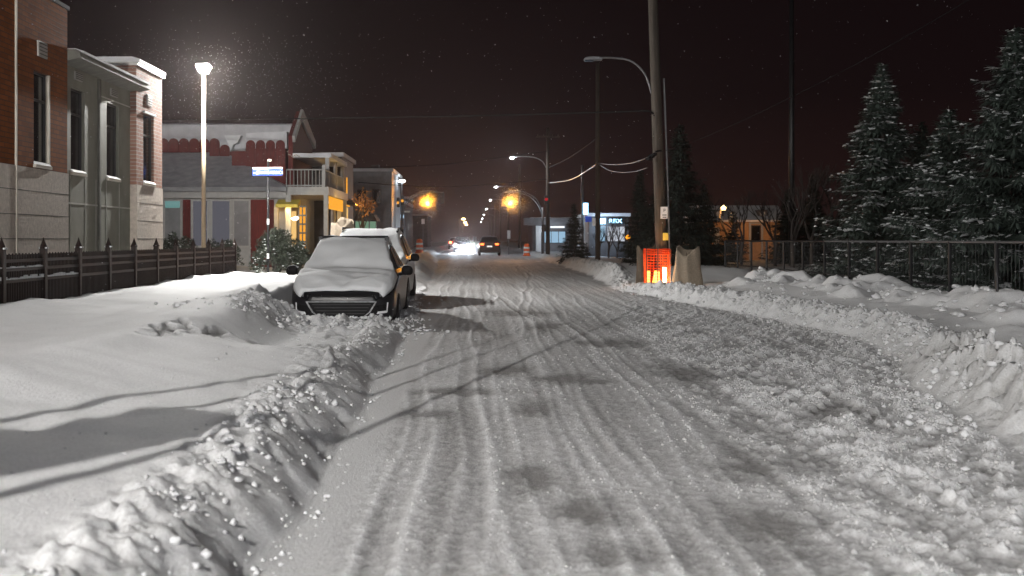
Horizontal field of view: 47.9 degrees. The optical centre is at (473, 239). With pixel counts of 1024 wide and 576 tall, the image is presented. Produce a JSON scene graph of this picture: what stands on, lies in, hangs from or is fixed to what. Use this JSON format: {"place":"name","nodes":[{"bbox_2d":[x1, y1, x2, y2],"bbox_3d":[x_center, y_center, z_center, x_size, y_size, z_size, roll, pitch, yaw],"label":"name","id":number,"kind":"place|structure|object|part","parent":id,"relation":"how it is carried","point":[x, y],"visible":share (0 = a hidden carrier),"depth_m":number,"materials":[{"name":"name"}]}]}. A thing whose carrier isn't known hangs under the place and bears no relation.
{"place":"outdoors","nodes":[
{"label":"outdoors","id":0,"kind":"place"},
{"bbox_2d":[0,264,303,353],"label":"lawn","id":1,"kind":"structure","parent":0,"point":[28,323],"depth_m":15.73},
{"bbox_2d":[0,0,165,254],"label":"brick building","id":2,"kind":"structure","parent":1,"relation":"on","point":[55,192],"depth_m":22.07,"materials":[{"name":"stone"}]},
{"bbox_2d":[33,71,51,169],"bbox_3d":[-7.648,-2.088,20.270,0.205,1.685,0.800,0,0,0],"label":"window","id":3,"kind":"structure","parent":2,"relation":"in","point":[41,82],"depth_m":20.50,"materials":[{"name":"black glass"}]},
{"bbox_2d":[70,88,87,176],"bbox_3d":[-7.778,-2.088,22.525,0.185,1.685,0.850,0,0,0],"label":"window","id":4,"kind":"structure","parent":2,"relation":"in","point":[76,96],"depth_m":22.71,"materials":[{"name":"black glass"}]},
{"bbox_2d":[106,103,120,181],"bbox_3d":[-7.778,-2.072,24.710,0.185,1.655,0.880,0,0,0],"label":"window","id":5,"kind":"structure","parent":2,"relation":"in","point":[111,109],"depth_m":24.91,"materials":[{"name":"black glass"}]},
{"bbox_2d":[143,111,155,186],"bbox_3d":[-7.638,-2.103,26.940,0.185,1.715,0.940,0,0,0],"label":"window","id":6,"kind":"structure","parent":2,"relation":"in","point":[146,119],"depth_m":27.09,"materials":[{"name":"black glass"}]},
{"bbox_2d":[0,237,236,303],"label":"iron fence","id":7,"kind":"object","parent":1,"relation":"on","point":[43,273],"visible":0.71,"depth_m":19.65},
{"bbox_2d":[163,232,180,249],"bbox_3d":[-11.797,0.468,44.930,1.147,1.638,1.052,0,0,-41],"label":"shrub","id":8,"kind":"object","parent":1,"relation":"on","point":[168,243],"visible":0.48,"depth_m":44.89,"materials":[{"name":"green plant"}]},
{"bbox_2d":[177,235,197,248],"bbox_3d":[-11.196,0.550,45.080,1.149,1.493,1.067,0,0,33],"label":"shrub","id":9,"kind":"object","parent":1,"relation":"on","point":[183,244],"visible":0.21,"depth_m":44.89,"materials":[{"name":"green plant"}]},
{"bbox_2d":[196,63,210,247],"bbox_3d":[-7.300,-1.889,31.150,0.347,5.701,0.370,0,0,0],"label":"street lamp","id":10,"kind":"object","parent":1,"relation":"on","point":[203,68],"visible":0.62,"depth_m":31.10,"materials":[{"name":"metal"}]},
{"bbox_2d":[210,237,219,247],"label":"shrub","id":11,"kind":"object","parent":1,"relation":"on","point":[213,245],"visible":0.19,"depth_m":44.93,"materials":[{"name":"green plant"}]},
{"bbox_2d":[223,238,243,264],"bbox_3d":[-9.578,0.628,45.053,1.127,1.369,1.041,0,0,-37],"label":"shrub","id":12,"kind":"object","parent":1,"relation":"on","point":[227,243],"visible":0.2,"depth_m":44.96,"materials":[{"name":"green plant"}]},
{"bbox_2d":[162,109,347,266],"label":"red shop","id":13,"kind":"structure","parent":1,"relation":"on","point":[294,193],"depth_m":50.72,"materials":[{"name":"white paint"}]},
{"bbox_2d":[163,200,181,246],"bbox_3d":[-13.056,-0.654,49.939,0.878,2.136,0.118,0,0,0],"label":"window","id":14,"kind":"structure","parent":13,"relation":"in","point":[172,209],"depth_m":49.97,"materials":[{"name":"glass"}]},
{"bbox_2d":[192,200,208,247],"bbox_3d":[-11.861,-0.654,49.939,0.822,2.136,0.118,0,0,0],"label":"window","id":15,"kind":"structure","parent":13,"relation":"in","point":[196,204],"depth_m":49.97,"materials":[{"name":"glass"}]},
{"bbox_2d":[211,200,230,244],"bbox_3d":[-10.958,-0.654,49.939,0.961,2.136,0.118,0,0,0],"label":"door","id":16,"kind":"structure","parent":13,"relation":"in","point":[220,209],"depth_m":49.97,"materials":[{"name":"white paint"}]},
{"bbox_2d":[233,200,250,248],"bbox_3d":[-10.069,-0.654,49.939,0.850,2.136,0.118,0,0,0],"label":"window","id":17,"kind":"structure","parent":13,"relation":"in","point":[241,208],"depth_m":49.97,"materials":[{"name":"glass"}]},
{"bbox_2d":[291,211,295,242],"bbox_3d":[-7.806,-0.061,49.980,0.222,2.322,0.040,0,0,0],"label":"door","id":18,"kind":"structure","parent":13,"relation":"in","point":[293,213],"depth_m":49.97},
{"bbox_2d":[253,159,282,272],"bbox_3d":[-6.092,-0.537,34.178,0.907,3.675,0.121,0,0,0],"label":"street sign","id":19,"kind":"object","parent":1,"relation":"on","point":[267,171],"visible":1,"depth_m":34.12,"materials":[{"name":"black metal"}]},
{"bbox_2d":[247,227,307,272],"bbox_3d":[-6.181,0.442,35.893,1.831,1.777,1.587,0,0,35],"label":"shrub","id":20,"kind":"object","parent":1,"relation":"on","point":[281,247],"visible":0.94,"depth_m":35.74,"materials":[{"name":"green plant"}]},
{"bbox_2d":[282,238,312,272],"bbox_3d":[-5.770,0.630,37.951,1.136,1.396,1.165,0,0,41],"label":"shrub","id":21,"kind":"object","parent":1,"relation":"on","point":[307,254],"visible":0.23,"depth_m":37.83,"materials":[{"name":"green plant"}]},
{"bbox_2d":[330,217,353,235],"bbox_3d":[-3.767,0.290,33.002,0.740,1.876,0.602,0,0,0],"label":"wrapped shrub","id":22,"kind":"object","parent":1,"relation":"on","point":[338,225],"visible":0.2,"depth_m":32.85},
{"bbox_2d":[349,187,377,227],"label":"young tree","id":23,"kind":"object","parent":1,"relation":"on","point":[364,206],"visible":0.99,"depth_m":55.95,"materials":[{"name":"brown plant"}]},
{"bbox_2d":[353,214,379,228],"bbox_3d":[-5.821,0.028,62.850,1.309,2.743,2.300,0,0,0],"label":"bus shelter","id":24,"kind":"object","parent":1,"relation":"on","point":[372,220],"visible":0.37,"depth_m":62.03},
{"bbox_2d":[0,257,438,575],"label":"snowbank","id":25,"kind":"object","parent":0,"point":[62,393],"visible":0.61,"depth_m":6.44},
{"bbox_2d":[2,290,475,575],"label":"snow clumps","id":26,"kind":"object","parent":25,"relation":"on","point":[50,570],"visible":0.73,"depth_m":6.82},
{"bbox_2d":[286,235,412,320],"bbox_3d":[-2.170,0.707,20.900,2.221,1.580,4.120,0,0,0],"label":"parked car","id":27,"kind":"object","parent":25,"relation":"on","point":[366,276],"visible":0.84,"depth_m":19.33,"materials":[{"name":"black paint"}]},
{"bbox_3d":[-1.457,0.310,20.850,0.232,0.420,0.800,0,0,0],"label":"side window","id":28,"kind":"part","parent":27,"relation":"part of","materials":[{"name":"glass"}]},
{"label":"side window","id":29,"kind":"part","parent":27,"relation":"part of","materials":[{"name":"black glass"}]},
{"bbox_2d":[340,227,418,297],"bbox_3d":[-2.360,0.598,26.470,2.311,1.758,4.580,0,0,0],"label":"parked car","id":30,"kind":"object","parent":25,"relation":"on","point":[407,256],"visible":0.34,"depth_m":26.10,"materials":[{"name":"silver metal"}]},
{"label":"side window","id":31,"kind":"part","parent":30,"relation":"part of","materials":[{"name":"glass"}]},
{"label":"side window","id":32,"kind":"part","parent":30,"relation":"part of","materials":[{"name":"black glass"}]},
{"bbox_2d":[412,244,447,264],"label":"verge","id":33,"kind":"structure","parent":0,"point":[431,252],"depth_m":103.45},
{"bbox_2d":[415,239,422,252],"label":"construction barrel","id":34,"kind":"object","parent":33,"relation":"on","point":[419,245],"visible":0.89,"depth_m":83.29,"materials":[{"name":"orange plastic"}]},
{"bbox_2d":[397,180,443,230],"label":"traffic signal","id":35,"kind":"object","parent":33,"relation":"on","point":[400,200],"visible":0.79,"depth_m":89.96,"materials":[{"name":"black metal"}]},
{"bbox_2d":[421,219,424,251],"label":"road sign","id":36,"kind":"object","parent":33,"relation":"on","point":[423,221],"visible":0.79,"depth_m":84.03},
{"bbox_2d":[411,241,448,251],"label":"ground","id":37,"kind":"structure","parent":0,"point":[438,243],"depth_m":327.48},
{"bbox_2d":[312,152,360,249],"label":"shop building","id":38,"kind":"structure","parent":37,"relation":"on","point":[319,206],"depth_m":60.00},
{"bbox_2d":[353,165,401,228],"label":"grey building","id":39,"kind":"structure","parent":37,"relation":"on","point":[387,209],"depth_m":84.00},
{"bbox_2d":[357,189,365,200],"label":"window","id":40,"kind":"structure","parent":39,"relation":"in","point":[359,191],"depth_m":83.96,"materials":[{"name":"black glass"}]},
{"bbox_2d":[372,189,380,203],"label":"window","id":41,"kind":"structure","parent":39,"relation":"in","point":[376,193],"depth_m":83.96,"materials":[{"name":"grey glass"}]},
{"bbox_2d":[400,201,413,249],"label":"shop building","id":42,"kind":"structure","parent":37,"relation":"on","point":[407,225],"depth_m":104.57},
{"bbox_2d":[404,197,413,248],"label":"house","id":43,"kind":"structure","parent":37,"relation":"on","point":[406,198],"depth_m":141.41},
{"bbox_2d":[413,214,431,246],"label":"house","id":44,"kind":"structure","parent":37,"relation":"on","point":[417,229],"depth_m":175.00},
{"bbox_2d":[2,0,977,336],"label":"falling snow","id":45,"kind":"structure","parent":0,"point":[506,200],"depth_m":87.87,"materials":[{"name":"snow"}]},
{"bbox_2d":[436,242,556,265],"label":"road","id":46,"kind":"structure","parent":0,"point":[513,257],"depth_m":84.16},
{"bbox_2d":[448,237,455,248],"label":"driving car","id":47,"kind":"object","parent":46,"relation":"on","point":[451,240],"visible":0.47,"depth_m":160.13,"materials":[{"name":"black paint"}]},
{"bbox_2d":[453,236,471,252],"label":"driving car","id":48,"kind":"object","parent":46,"relation":"on","point":[464,241],"visible":0.86,"depth_m":118.32,"materials":[{"name":"white paint"}]},
{"bbox_2d":[478,236,500,255],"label":"driving car","id":49,"kind":"object","parent":46,"relation":"on","point":[489,244],"visible":1,"depth_m":98.05,"materials":[{"name":"black paint"}]},
{"bbox_2d":[507,230,509,254],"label":"road sign","id":50,"kind":"object","parent":46,"relation":"on","point":[508,234],"visible":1,"depth_m":103.98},
{"bbox_2d":[523,244,530,255],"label":"construction barrel","id":51,"kind":"object","parent":46,"relation":"on","point":[526,250],"visible":0.96,"depth_m":95.78,"materials":[{"name":"orange plastic"}]},
{"bbox_2d":[59,0,1023,240],"label":"sky","id":52,"kind":"structure","parent":0,"point":[721,61],"materials":[{"name":"black"}]},
{"bbox_2d":[500,243,628,264],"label":"verge","id":53,"kind":"structure","parent":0,"point":[550,257],"depth_m":90.25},
{"bbox_2d":[482,210,491,235],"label":"utility pole","id":54,"kind":"object","parent":53,"relation":"on","point":[491,222],"visible":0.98,"depth_m":355.88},
{"bbox_2d":[484,204,495,235],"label":"utility pole","id":55,"kind":"object","parent":53,"relation":"on","point":[495,219],"visible":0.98,"depth_m":297.88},
{"bbox_2d":[486,196,500,244],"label":"utility pole","id":56,"kind":"object","parent":53,"relation":"on","point":[500,218],"visible":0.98,"depth_m":241.87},
{"bbox_2d":[489,183,508,245],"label":"utility pole","id":57,"kind":"object","parent":53,"relation":"on","point":[507,209],"visible":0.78,"depth_m":186.90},
{"bbox_2d":[495,164,520,248],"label":"street light","id":58,"kind":"object","parent":53,"relation":"on","point":[519,229],"visible":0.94,"depth_m":139.89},
{"bbox_2d":[502,190,547,253],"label":"traffic signal","id":59,"kind":"object","parent":53,"relation":"on","point":[543,228],"visible":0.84,"depth_m":89.91,"materials":[{"name":"black metal"}]},
{"bbox_2d":[510,128,559,254],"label":"utility pole","id":60,"kind":"object","parent":53,"relation":"on","point":[547,137],"visible":0.93,"depth_m":89.88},
{"bbox_2d":[358,151,546,167],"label":"cable","id":61,"kind":"object","parent":60,"relation":"attached to","point":[450,163],"visible":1,"depth_m":84.15,"materials":[{"name":"metal"}]},
{"bbox_2d":[358,179,546,186],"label":"cable","id":62,"kind":"object","parent":60,"relation":"attached to","point":[451,186],"visible":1,"depth_m":84.34,"materials":[{"name":"metal"}]},
{"bbox_2d":[548,140,593,167],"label":"cable","id":63,"kind":"object","parent":60,"relation":"attached to","point":[574,154],"visible":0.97,"depth_m":74.53,"materials":[{"name":"metal"}]},
{"bbox_2d":[550,165,594,182],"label":"cable","id":64,"kind":"object","parent":60,"relation":"attached to","point":[575,177],"visible":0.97,"depth_m":73.87,"materials":[{"name":"metal"}]},
{"bbox_2d":[524,217,576,251],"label":"filling station","id":65,"kind":"object","parent":53,"relation":"on","point":[558,229],"visible":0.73,"depth_m":111.92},
{"bbox_2d":[544,231,565,242],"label":"window","id":66,"kind":"structure","parent":65,"relation":"in","point":[555,236],"depth_m":111.97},
{"bbox_2d":[581,165,591,252],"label":"pylon sign","id":67,"kind":"object","parent":53,"relation":"on","point":[584,208],"visible":0.83,"depth_m":75.92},
{"bbox_2d":[592,228,613,246],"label":"bare tree","id":68,"kind":"object","parent":53,"relation":"on","point":[601,242],"visible":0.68,"depth_m":65.88,"materials":[{"name":"brown plant"}]},
{"bbox_2d":[601,224,619,257],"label":"bare tree","id":69,"kind":"object","parent":53,"relation":"on","point":[609,245],"visible":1,"depth_m":65.93,"materials":[{"name":"brown plant"}]},
{"bbox_2d":[601,218,626,257],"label":"bare tree","id":70,"kind":"object","parent":53,"relation":"on","point":[615,222],"visible":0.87,"depth_m":66.89,"materials":[{"name":"brown plant"}]},
{"bbox_2d":[252,265,1023,575],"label":"road","id":71,"kind":"structure","parent":0,"point":[747,529],"depth_m":7.37,"materials":[{"name":"snow"}]},
{"bbox_2d":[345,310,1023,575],"bbox_3d":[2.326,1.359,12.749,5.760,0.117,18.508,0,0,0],"label":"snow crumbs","id":72,"kind":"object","parent":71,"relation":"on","point":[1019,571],"visible":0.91,"depth_m":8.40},
{"bbox_2d":[501,242,870,260],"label":"ground","id":73,"kind":"structure","parent":0,"point":[516,243],"depth_m":240.51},
{"bbox_2d":[577,213,630,257],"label":"blue lit shop","id":74,"kind":"structure","parent":73,"relation":"on","point":[589,230],"depth_m":80.00},
{"bbox_2d":[600,226,605,241],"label":"window","id":75,"kind":"structure","parent":74,"relation":"in","point":[602,227],"depth_m":79.96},
{"bbox_2d":[607,226,624,241],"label":"window","id":76,"kind":"structure","parent":74,"relation":"in","point":[620,227],"depth_m":79.96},
{"bbox_2d":[683,205,781,259],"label":"house","id":77,"kind":"structure","parent":73,"relation":"on","point":[755,229],"depth_m":66.00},
{"bbox_2d":[714,227,719,256],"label":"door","id":78,"kind":"structure","parent":77,"relation":"in","point":[717,234],"depth_m":65.94,"materials":[{"name":"brown paint"}]},
{"bbox_2d":[749,222,762,259],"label":"door frame","id":79,"kind":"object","parent":77,"relation":"in","point":[755,231],"depth_m":65.92,"materials":[{"name":"brown wood"}]},
{"bbox_2d":[432,241,1022,265],"bbox_3d":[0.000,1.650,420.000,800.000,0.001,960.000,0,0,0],"label":"terrain","id":80,"kind":"structure","parent":0,"point":[527,241],"depth_m":888.45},
{"bbox_2d":[712,261,838,277],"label":"ground","id":81,"kind":"structure","parent":0,"point":[743,271],"depth_m":44.36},
{"bbox_2d":[686,193,727,244],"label":"bare tree","id":82,"kind":"object","parent":81,"relation":"on","point":[715,207],"visible":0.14,"depth_m":51.98,"materials":[{"name":"brown plant"}]},
{"bbox_2d":[686,184,735,265],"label":"spruce tree","id":83,"kind":"object","parent":81,"relation":"on","point":[719,259],"visible":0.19,"depth_m":49.71,"materials":[{"name":"green plant"}]},
{"bbox_2d":[718,205,727,239],"bbox_3d":[12.678,-0.677,58.020,0.696,2.108,0.268,0,0,-10],"label":"yard lamp","id":84,"kind":"object","parent":81,"relation":"on","point":[723,207],"visible":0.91,"depth_m":57.96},
{"bbox_2d":[717,191,753,264],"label":"bare tree","id":85,"kind":"object","parent":81,"relation":"on","point":[744,220],"visible":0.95,"depth_m":50.04,"materials":[{"name":"brown plant"}]},
{"bbox_2d":[716,211,755,262],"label":"spruce tree","id":86,"kind":"object","parent":81,"relation":"on","point":[734,254],"visible":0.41,"depth_m":56.82,"materials":[{"name":"green plant"}]},
{"bbox_2d":[736,188,783,265],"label":"bare tree","id":87,"kind":"object","parent":81,"relation":"on","point":[775,244],"visible":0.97,"depth_m":47.29,"materials":[{"name":"brown plant"}]},
{"bbox_2d":[758,188,815,263],"bbox_3d":[14.460,-0.339,53.129,2.561,4.151,2.912,0,0,-32],"label":"spruce tree","id":88,"kind":"object","parent":81,"relation":"on","point":[783,229],"visible":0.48,"depth_m":52.82,"materials":[{"name":"green plant"}]},
{"bbox_2d":[789,0,794,265],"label":"utility pole","id":89,"kind":"object","parent":81,"relation":"on","point":[791,101],"visible":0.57,"depth_m":47.91,"materials":[{"name":"black metal"}]},
{"bbox_2d":[770,164,834,267],"bbox_3d":[12.410,-0.647,44.068,2.742,4.501,2.602,0,0,0],"label":"bare tree","id":90,"kind":"object","parent":81,"relation":"on","point":[794,234],"visible":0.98,"depth_m":43.74,"materials":[{"name":"brown plant"}]},
{"bbox_2d":[796,175,834,262],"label":"spruce tree","id":91,"kind":"object","parent":81,"relation":"on","point":[809,219],"visible":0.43,"depth_m":55.72,"materials":[{"name":"green plant"}]},
{"bbox_2d":[786,162,849,266],"bbox_3d":[13.919,-0.812,46.305,1.518,4.827,2.806,0,0,-43],"label":"bare tree","id":92,"kind":"object","parent":81,"relation":"on","point":[811,258],"visible":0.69,"depth_m":46.08,"materials":[{"name":"brown plant"}]},
{"bbox_2d":[813,165,860,263],"bbox_3d":[15.970,-0.811,50.168,2.525,4.835,2.315,0,0,-23],"label":"bare tree","id":93,"kind":"object","parent":81,"relation":"on","point":[841,206],"visible":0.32,"depth_m":50.32,"materials":[{"name":"brown plant"}]},
{"bbox_2d":[796,63,936,279],"bbox_3d":[11.544,-1.599,32.951,4.947,6.948,5.869,0,0,0],"label":"spruce tree","id":94,"kind":"object","parent":81,"relation":"on","point":[879,195],"visible":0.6,"depth_m":32.62,"materials":[{"name":"green plant"}]},
{"bbox_2d":[724,240,1023,291],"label":"metal fence","id":95,"kind":"object","parent":81,"relation":"on","point":[752,266],"visible":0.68,"depth_m":26.39,"materials":[{"name":"black metal"}]},
{"bbox_2d":[890,121,941,219],"bbox_3d":[15.150,-1.129,39.113,4.465,5.715,5.228,0,0,0],"label":"spruce tree","id":96,"kind":"object","parent":81,"relation":"on","point":[922,139],"visible":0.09,"depth_m":38.88,"materials":[{"name":"green plant"}]},
{"bbox_2d":[847,106,986,289],"bbox_3d":[12.381,-0.784,29.918,5.180,5.398,5.432,0,0,0],"label":"spruce tree","id":97,"kind":"object","parent":81,"relation":"on","point":[941,156],"visible":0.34,"depth_m":29.70,"materials":[{"name":"green plant"}]},
{"bbox_2d":[881,26,1023,291],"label":"spruce tree","id":98,"kind":"object","parent":81,"relation":"on","point":[1003,220],"visible":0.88,"depth_m":26.53,"materials":[{"name":"green plant"}]},
{"bbox_2d":[560,256,1023,451],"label":"snowbank","id":99,"kind":"object","parent":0,"point":[992,402],"visible":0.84,"depth_m":16.62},
{"bbox_2d":[555,203,591,264],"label":"spruce tree","id":100,"kind":"object","parent":99,"relation":"on","point":[572,237],"visible":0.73,"depth_m":61.78,"materials":[{"name":"green plant"}]},
{"bbox_2d":[595,62,599,259],"bbox_3d":[6.467,-3.961,60.000,0.280,10.477,0.280,0,0,0],"label":"utility pole","id":101,"kind":"object","parent":99,"relation":"on","point":[597,194],"visible":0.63,"depth_m":59.90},
{"bbox_2d":[592,218,596,225],"bbox_3d":[6.285,-0.895,59.700,0.265,0.398,0.040,0,0,0],"label":"road sign","id":102,"kind":"object","parent":101,"relation":"attached to","point":[594,221],"visible":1,"depth_m":59.68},
{"bbox_2d":[598,164,647,172],"bbox_3d":[6.419,-3.211,49.997,0.358,1.476,20.008,0,0,1],"label":"cable","id":103,"kind":"object","parent":101,"relation":"attached to","point":[624,172],"visible":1,"depth_m":49.78,"materials":[{"name":"metal"}]},
{"bbox_2d":[584,0,669,279],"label":"utility pole","id":104,"kind":"object","parent":99,"relation":"on","point":[662,236],"visible":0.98,"depth_m":32.88,"materials":[{"name":"brown wood"}]},
{"bbox_2d":[162,110,654,119],"bbox_3d":[-4.819,-3.787,40.259,25.087,2.495,0.989,0,0,35],"label":"cable","id":105,"kind":"object","parent":104,"relation":"attached to","point":[427,116],"visible":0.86,"depth_m":38.44,"materials":[{"name":"metal"}]},
{"bbox_2d":[598,157,646,164],"bbox_3d":[6.175,-3.226,46.438,0.625,1.524,27.129,0,0,2],"label":"cable","id":106,"kind":"object","parent":104,"relation":"attached to","point":[624,163],"visible":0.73,"depth_m":50.19,"materials":[{"name":"metal"}]},
{"bbox_2d":[660,207,667,218],"bbox_3d":[5.418,-0.756,32.772,0.202,0.339,0.026,0,0,0],"label":"parking sign","id":107,"kind":"object","parent":104,"relation":"attached to","point":[663,212],"visible":1,"depth_m":32.77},
{"bbox_2d":[662,0,968,151],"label":"cable","id":108,"kind":"object","parent":104,"relation":"attached to","point":[835,74],"visible":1,"depth_m":21.18,"materials":[{"name":"metal"}]},
{"bbox_2d":[616,169,655,262],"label":"spruce tree","id":109,"kind":"object","parent":99,"relation":"on","point":[639,200],"visible":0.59,"depth_m":49.87,"materials":[{"name":"green plant"}]},
{"bbox_2d":[636,244,655,283],"bbox_3d":[5.167,0.808,34.504,0.642,1.340,0.515,0,0,0],"label":"wrapped shrub","id":110,"kind":"object","parent":99,"relation":"on","point":[639,273],"visible":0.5,"depth_m":34.33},
{"bbox_2d":[645,267,664,282],"bbox_3d":[5.155,1.074,32.365,0.668,0.580,0.312,0,0,31],"label":"work light","id":111,"kind":"object","parent":99,"relation":"on","point":[654,276],"visible":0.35,"depth_m":32.36,"materials":[{"name":"plastic"}]},
{"bbox_2d":[645,186,665,238],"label":"spruce tree","id":112,"kind":"object","parent":99,"relation":"on","point":[649,205],"visible":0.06,"depth_m":51.93,"materials":[{"name":"green plant"}]},
{"bbox_2d":[643,248,670,282],"bbox_3d":[5.151,0.842,32.312,0.730,1.205,0.903,0,0,0],"label":"guard","id":113,"kind":"object","parent":99,"relation":"on","point":[666,252],"visible":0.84,"depth_m":32.01,"materials":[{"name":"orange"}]},
{"bbox_2d":[626,123,736,266],"bbox_3d":[8.034,-1.305,44.040,4.267,6.289,3.783,0,0,-42],"label":"spruce tree","id":114,"kind":"object","parent":99,"relation":"on","point":[688,234],"visible":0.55,"depth_m":43.68,"materials":[{"name":"green plant"}]},
{"bbox_2d":[672,246,702,285],"bbox_3d":[5.847,0.782,31.509,0.888,1.220,0.713,0,0,0],"label":"wrapped shrub","id":115,"kind":"object","parent":99,"relation":"on","point":[687,267],"visible":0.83,"depth_m":31.27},
{"bbox_2d":[614,266,1023,484],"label":"snow clumps","id":116,"kind":"object","parent":99,"relation":"on","point":[928,395],"visible":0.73,"depth_m":15.13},
{"bbox_2d":[996,250,998,291],"bbox_3d":[7.726,0.775,17.000,0.062,1.251,0.042,0,0,0],"label":"marker stake","id":117,"kind":"object","parent":99,"relation":"on","point":[997,270],"visible":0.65,"depth_m":16.98,"materials":[{"name":"black metal"}]}
]}

